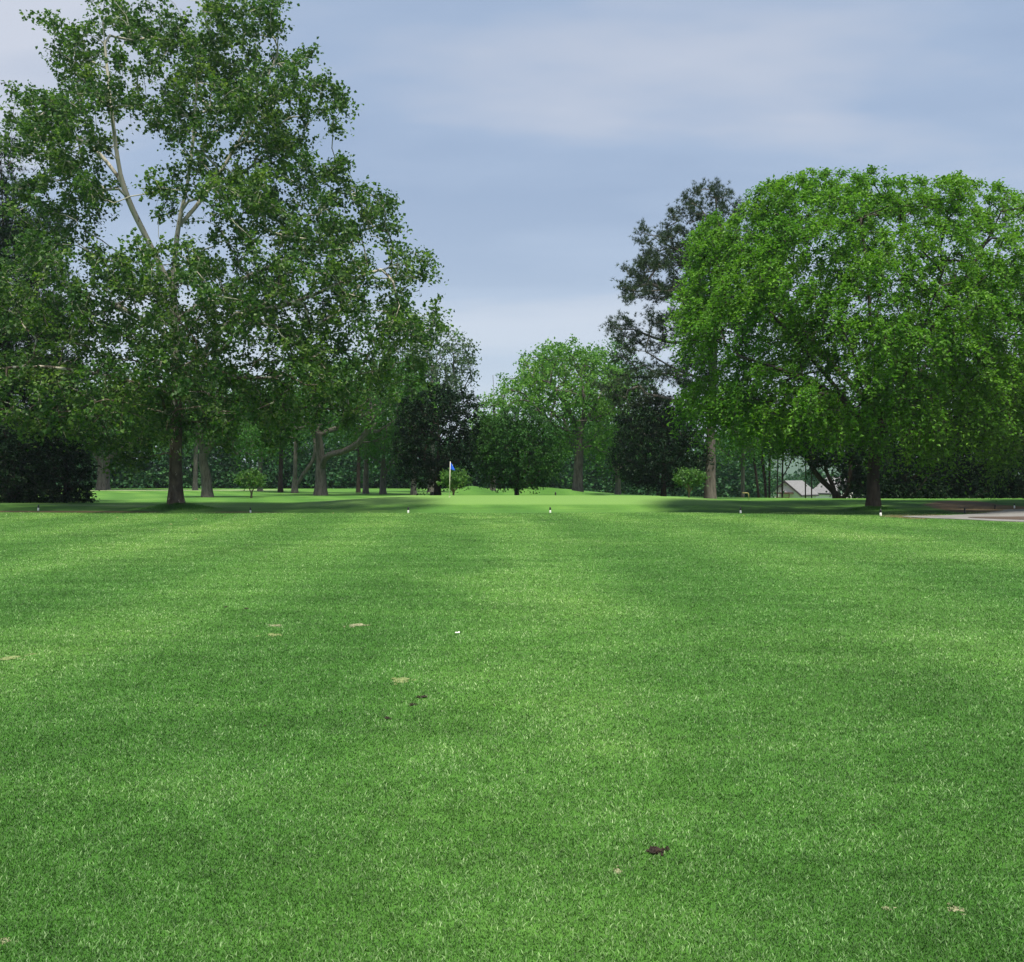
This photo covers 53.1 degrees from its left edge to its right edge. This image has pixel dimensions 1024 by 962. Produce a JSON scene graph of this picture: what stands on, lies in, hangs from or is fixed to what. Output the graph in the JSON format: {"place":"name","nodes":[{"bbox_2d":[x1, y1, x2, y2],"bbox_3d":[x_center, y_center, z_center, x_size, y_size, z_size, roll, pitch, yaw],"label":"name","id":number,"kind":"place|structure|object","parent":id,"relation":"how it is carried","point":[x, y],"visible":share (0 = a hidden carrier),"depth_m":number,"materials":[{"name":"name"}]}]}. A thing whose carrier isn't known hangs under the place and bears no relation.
{"place":"outdoors","nodes":[
{"label":"outdoors","id":0,"kind":"place"},
{"bbox_2d":[131,502,223,511],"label":"long grass","id":1,"kind":"structure","parent":0,"point":[174,506],"depth_m":51.28,"materials":[{"name":"green plant"}]},
{"bbox_2d":[0,486,1023,961],"bbox_3d":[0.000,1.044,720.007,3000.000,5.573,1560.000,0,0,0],"label":"ground","id":2,"kind":"structure","parent":0,"point":[484,502],"depth_m":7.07,"materials":[{"name":"green plant"}]},
{"bbox_2d":[1,653,35,659],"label":"sand divot","id":3,"kind":"object","parent":2,"relation":"on","point":[8,658],"visible":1,"depth_m":8.98,"materials":[{"name":"sand"}]},
{"bbox_2d":[0,405,56,502],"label":"dark shrub","id":4,"kind":"object","parent":2,"relation":"on","point":[7,442],"visible":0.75,"depth_m":59.93,"materials":[{"name":"green plant"}]},
{"bbox_2d":[0,395,59,488],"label":"woodland","id":5,"kind":"object","parent":2,"relation":"on","point":[40,448],"depth_m":112.08,"materials":[{"name":"green plant"}]},
{"bbox_2d":[0,135,88,497],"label":"pine tree","id":6,"kind":"object","parent":2,"relation":"on","point":[5,233],"visible":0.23,"depth_m":64.78,"materials":[{"name":"green plant"}]},
{"bbox_2d":[5,416,102,502],"bbox_3d":[-27.861,-1.436,62.039,6.276,5.656,4.929,0,0,42],"label":"dark shrub","id":7,"kind":"object","parent":2,"relation":"on","point":[70,491],"visible":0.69,"depth_m":60.96,"materials":[{"name":"green plant"}]},
{"bbox_2d":[0,377,124,482],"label":"leaning tree","id":8,"kind":"object","parent":2,"relation":"on","point":[103,424],"visible":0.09,"depth_m":67.11,"materials":[{"name":"green plant"}]},
{"bbox_2d":[72,373,160,489],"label":"park tree","id":9,"kind":"object","parent":2,"relation":"on","point":[101,482],"visible":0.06,"depth_m":129.58,"materials":[{"name":"green plant"}]},
{"bbox_2d":[81,372,158,488],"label":"park tree","id":10,"kind":"object","parent":2,"relation":"on","point":[108,482],"depth_m":137.76,"materials":[{"name":"plant"}]},
{"bbox_2d":[145,392,207,489],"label":"park tree","id":11,"kind":"object","parent":2,"relation":"on","point":[195,475],"visible":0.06,"depth_m":127.76,"materials":[{"name":"plant"}]},
{"bbox_2d":[153,360,274,496],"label":"park tree","id":12,"kind":"object","parent":2,"relation":"on","point":[206,485],"visible":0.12,"depth_m":83.64,"materials":[{"name":"green plant"}]},
{"bbox_2d":[0,0,462,504],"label":"sycamore tree","id":13,"kind":"object","parent":2,"relation":"on","point":[238,102],"visible":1,"depth_m":49.10,"materials":[{"name":"green plant"}]},
{"bbox_2d":[233,467,267,497],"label":"crape myrtle","id":14,"kind":"object","parent":2,"relation":"on","point":[253,479],"visible":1,"depth_m":79.60,"materials":[{"name":"green plant"}]},
{"bbox_2d":[216,389,304,490],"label":"park tree","id":15,"kind":"object","parent":2,"relation":"on","point":[260,464],"visible":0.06,"depth_m":117.78,"materials":[{"name":"green plant"}]},
{"bbox_2d":[239,421,306,491],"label":"park tree","id":16,"kind":"object","parent":2,"relation":"on","point":[280,479],"visible":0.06,"depth_m":111.80,"materials":[{"name":"green plant"}]},
{"bbox_2d":[248,384,334,492],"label":"park tree","id":17,"kind":"object","parent":2,"relation":"on","point":[295,485],"visible":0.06,"depth_m":105.82,"materials":[{"name":"green plant"}]},
{"bbox_2d":[250,348,433,494],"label":"park tree","id":18,"kind":"object","parent":2,"relation":"on","point":[322,459],"visible":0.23,"depth_m":91.11,"materials":[{"name":"green plant"}]},
{"bbox_2d":[343,623,365,626],"bbox_3d":[-1.692,1.548,11.011,0.322,0.015,0.214,0,0,-42],"label":"sand divot","id":19,"kind":"object","parent":2,"relation":"on","point":[359,624],"visible":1,"depth_m":11.02,"materials":[{"name":"beige sand"}]},
{"bbox_2d":[324,376,389,492],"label":"park tree","id":20,"kind":"object","parent":2,"relation":"on","point":[336,442],"visible":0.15,"depth_m":107.83,"materials":[{"name":"green plant"}]},
{"bbox_2d":[336,384,390,493],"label":"park tree","id":21,"kind":"object","parent":2,"relation":"on","point":[365,490],"visible":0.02,"depth_m":101.79,"materials":[{"name":"green plant"}]},
{"bbox_2d":[349,386,440,493],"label":"park tree","id":22,"kind":"object","parent":2,"relation":"on","point":[385,469],"visible":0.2,"depth_m":97.77,"materials":[{"name":"green plant"}]},
{"bbox_2d":[14,383,785,497],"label":"woodland","id":23,"kind":"object","parent":2,"relation":"on","point":[342,473],"visible":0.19,"depth_m":152.47,"materials":[{"name":"green plant"}]},
{"bbox_2d":[392,677,414,683],"bbox_3d":[-0.888,1.556,8.005,0.207,0.013,0.273,0,0,38],"label":"sand divot","id":24,"kind":"object","parent":2,"relation":"on","point":[401,679],"visible":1,"depth_m":8.01,"materials":[{"name":"sand"}]},
{"bbox_2d":[380,370,446,494],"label":"park tree","id":25,"kind":"object","parent":2,"relation":"on","point":[413,491],"visible":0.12,"depth_m":93.65,"materials":[{"name":"green plant"}]},
{"bbox_2d":[385,380,484,494],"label":"ornamental tree","id":26,"kind":"object","parent":2,"relation":"on","point":[431,466],"visible":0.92,"depth_m":71.02,"materials":[{"name":"green plant"}]},
{"bbox_2d":[389,326,481,491],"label":"park tree","id":27,"kind":"object","parent":2,"relation":"on","point":[453,379],"visible":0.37,"depth_m":111.56,"materials":[{"name":"green leaf"},{"name":"grey bark"}]},
{"bbox_2d":[449,462,454,496],"bbox_3d":[-3.577,-0.050,61.000,0.396,2.221,0.105,0,0,0],"label":"golf flag","id":28,"kind":"object","parent":2,"relation":"on","point":[451,467],"visible":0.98,"depth_m":60.99,"materials":[{"name":"blue fabric"}]},
{"bbox_2d":[437,465,472,494],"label":"crape myrtle","id":29,"kind":"object","parent":2,"relation":"on","point":[456,478],"visible":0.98,"depth_m":67.13,"materials":[{"name":"green plant"}]},
{"bbox_2d":[462,336,575,490],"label":"park tree","id":30,"kind":"object","parent":2,"relation":"on","point":[522,370],"visible":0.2,"depth_m":104.49,"materials":[{"name":"green plant"}]},
{"bbox_2d":[466,404,572,494],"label":"ornamental tree","id":31,"kind":"object","parent":2,"relation":"on","point":[512,436],"visible":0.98,"depth_m":70.88,"materials":[{"name":"green plant"}]},
{"bbox_2d":[484,333,637,491],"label":"park tree","id":32,"kind":"object","parent":2,"relation":"on","point":[544,380],"visible":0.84,"depth_m":82.80,"materials":[{"name":"green plant"}]},
{"bbox_2d":[571,338,666,494],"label":"park tree","id":33,"kind":"object","parent":2,"relation":"on","point":[617,485],"visible":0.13,"depth_m":99.74,"materials":[{"name":"green plant"}]},
{"bbox_2d":[646,846,669,854],"bbox_3d":[0.621,1.566,4.352,0.107,0.022,0.079,0,0,0],"label":"soil clod","id":34,"kind":"object","parent":2,"relation":"on","point":[654,850],"visible":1,"depth_m":4.35,"materials":[{"name":"brown soil"}]},
{"bbox_2d":[603,391,713,495],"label":"ornamental tree","id":35,"kind":"object","parent":2,"relation":"on","point":[663,467],"visible":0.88,"depth_m":72.84,"materials":[{"name":"green plant"}]},
{"bbox_2d":[590,177,777,498],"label":"pine tree","id":36,"kind":"object","parent":2,"relation":"on","point":[655,263],"visible":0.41,"depth_m":74.24,"materials":[{"name":"green plant"}]},
{"bbox_2d":[672,466,709,497],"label":"crape myrtle","id":37,"kind":"object","parent":2,"relation":"on","point":[693,477],"visible":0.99,"depth_m":67.19,"materials":[{"name":"green plant"}]},
{"bbox_2d":[717,424,759,497],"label":"park tree","id":38,"kind":"object","parent":2,"relation":"on","point":[756,479],"visible":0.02,"depth_m":95.89,"materials":[{"name":"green plant"}]},
{"bbox_2d":[715,393,780,497],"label":"park tree","id":39,"kind":"object","parent":2,"relation":"on","point":[743,467],"visible":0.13,"depth_m":85.85,"materials":[{"name":"green plant"}]},
{"bbox_2d":[732,438,783,497],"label":"park tree","id":40,"kind":"object","parent":2,"relation":"on","point":[764,481],"visible":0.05,"depth_m":91.89,"materials":[{"name":"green plant"}]},
{"bbox_2d":[758,436,786,497],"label":"park tree","id":41,"kind":"object","parent":2,"relation":"on","point":[769,472],"visible":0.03,"depth_m":89.92,"materials":[{"name":"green plant"}]},
{"bbox_2d":[762,429,792,497],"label":"park tree","id":42,"kind":"object","parent":2,"relation":"on","point":[777,464],"visible":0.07,"depth_m":87.95,"materials":[{"name":"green plant"}]},
{"bbox_2d":[769,429,796,497],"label":"park tree","id":43,"kind":"object","parent":2,"relation":"on","point":[782,475],"visible":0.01,"depth_m":87.95,"materials":[{"name":"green plant"}]},
{"bbox_2d":[731,467,848,493],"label":"woodland","id":44,"kind":"object","parent":2,"relation":"on","point":[790,477],"visible":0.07,"depth_m":266.30,"materials":[{"name":"green plant"}]},
{"bbox_2d":[770,480,818,497],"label":"house","id":45,"kind":"structure","parent":2,"relation":"on","point":[794,488],"depth_m":186.22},
{"bbox_2d":[788,444,821,497],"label":"park tree","id":46,"kind":"object","parent":2,"relation":"on","point":[805,472],"visible":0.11,"depth_m":85.93,"materials":[{"name":"green plant"}]},
{"bbox_2d":[799,444,819,497],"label":"park tree","id":47,"kind":"object","parent":2,"relation":"on","point":[800,469],"visible":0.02,"depth_m":85.95,"materials":[{"name":"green plant"}]},
{"bbox_2d":[781,419,883,498],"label":"crooked tree","id":48,"kind":"object","parent":2,"relation":"on","point":[827,463],"visible":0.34,"depth_m":71.55,"materials":[{"name":"green plant"}]},
{"bbox_2d":[813,477,852,497],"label":"house","id":49,"kind":"structure","parent":2,"relation":"on","point":[820,491],"depth_m":204.10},
{"bbox_2d":[658,164,1023,506],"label":"shade tree","id":50,"kind":"object","parent":2,"relation":"on","point":[815,407],"visible":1,"depth_m":45.34,"materials":[{"name":"green plant"}]},
{"bbox_2d":[863,427,951,498],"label":"dark shrub","id":51,"kind":"object","parent":2,"relation":"on","point":[904,490],"visible":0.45,"depth_m":68.94,"materials":[{"name":"green plant"}]},
{"bbox_2d":[813,371,1023,497],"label":"woodland","id":52,"kind":"object","parent":2,"relation":"on","point":[853,495],"visible":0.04,"depth_m":96.84,"materials":[{"name":"green plant"}]},
{"bbox_2d":[911,415,985,498],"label":"dark shrub","id":53,"kind":"object","parent":2,"relation":"on","point":[948,495],"visible":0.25,"depth_m":70.79,"materials":[{"name":"green plant"}]},
{"bbox_2d":[947,903,965,914],"bbox_3d":[1.640,1.583,3.788,0.079,0.005,0.103,0,0,-36],"label":"sand divot","id":54,"kind":"object","parent":2,"relation":"on","point":[954,909],"visible":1,"depth_m":3.78,"materials":[{"name":"beige sand"}]},
{"bbox_2d":[947,405,1020,498],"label":"dark shrub","id":55,"kind":"object","parent":2,"relation":"on","point":[980,493],"visible":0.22,"depth_m":70.11,"materials":[{"name":"green plant"}]},
{"bbox_2d":[963,285,1023,502],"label":"shade tree","id":56,"kind":"object","parent":2,"relation":"on","point":[1010,460],"visible":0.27,"depth_m":54.99,"materials":[{"name":"green plant"}]},
{"bbox_2d":[969,516,1023,519],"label":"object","id":57,"kind":"object","parent":2,"relation":"on","point":[1016,517],"visible":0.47,"depth_m":39.99,"materials":[{"name":"beige concrete"}]},
{"bbox_2d":[982,424,1023,498],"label":"dark shrub","id":58,"kind":"object","parent":2,"relation":"on","point":[1017,492],"visible":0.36,"depth_m":69.20,"materials":[{"name":"green plant"}]},
{"bbox_2d":[0,0,1023,467],"label":"sky","id":59,"kind":"structure","parent":0,"point":[523,143],"materials":[{"name":"blue"}]},
{"bbox_2d":[251,449,1018,478],"bbox_3d":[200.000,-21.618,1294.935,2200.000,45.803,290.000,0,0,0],"label":"hills","id":60,"kind":"structure","parent":0,"point":[791,470],"depth_m":1187.26,"materials":[{"name":"green plant"}]},
{"bbox_2d":[843,505,903,511],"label":"long grass","id":61,"kind":"structure","parent":0,"point":[867,508],"depth_m":49.47,"materials":[{"name":"green plant"}]},
{"bbox_2d":[902,509,1023,521],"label":"cart path","id":62,"kind":"structure","parent":0,"point":[1011,512],"depth_m":41.41,"materials":[{"name":"concrete"}]}
]}

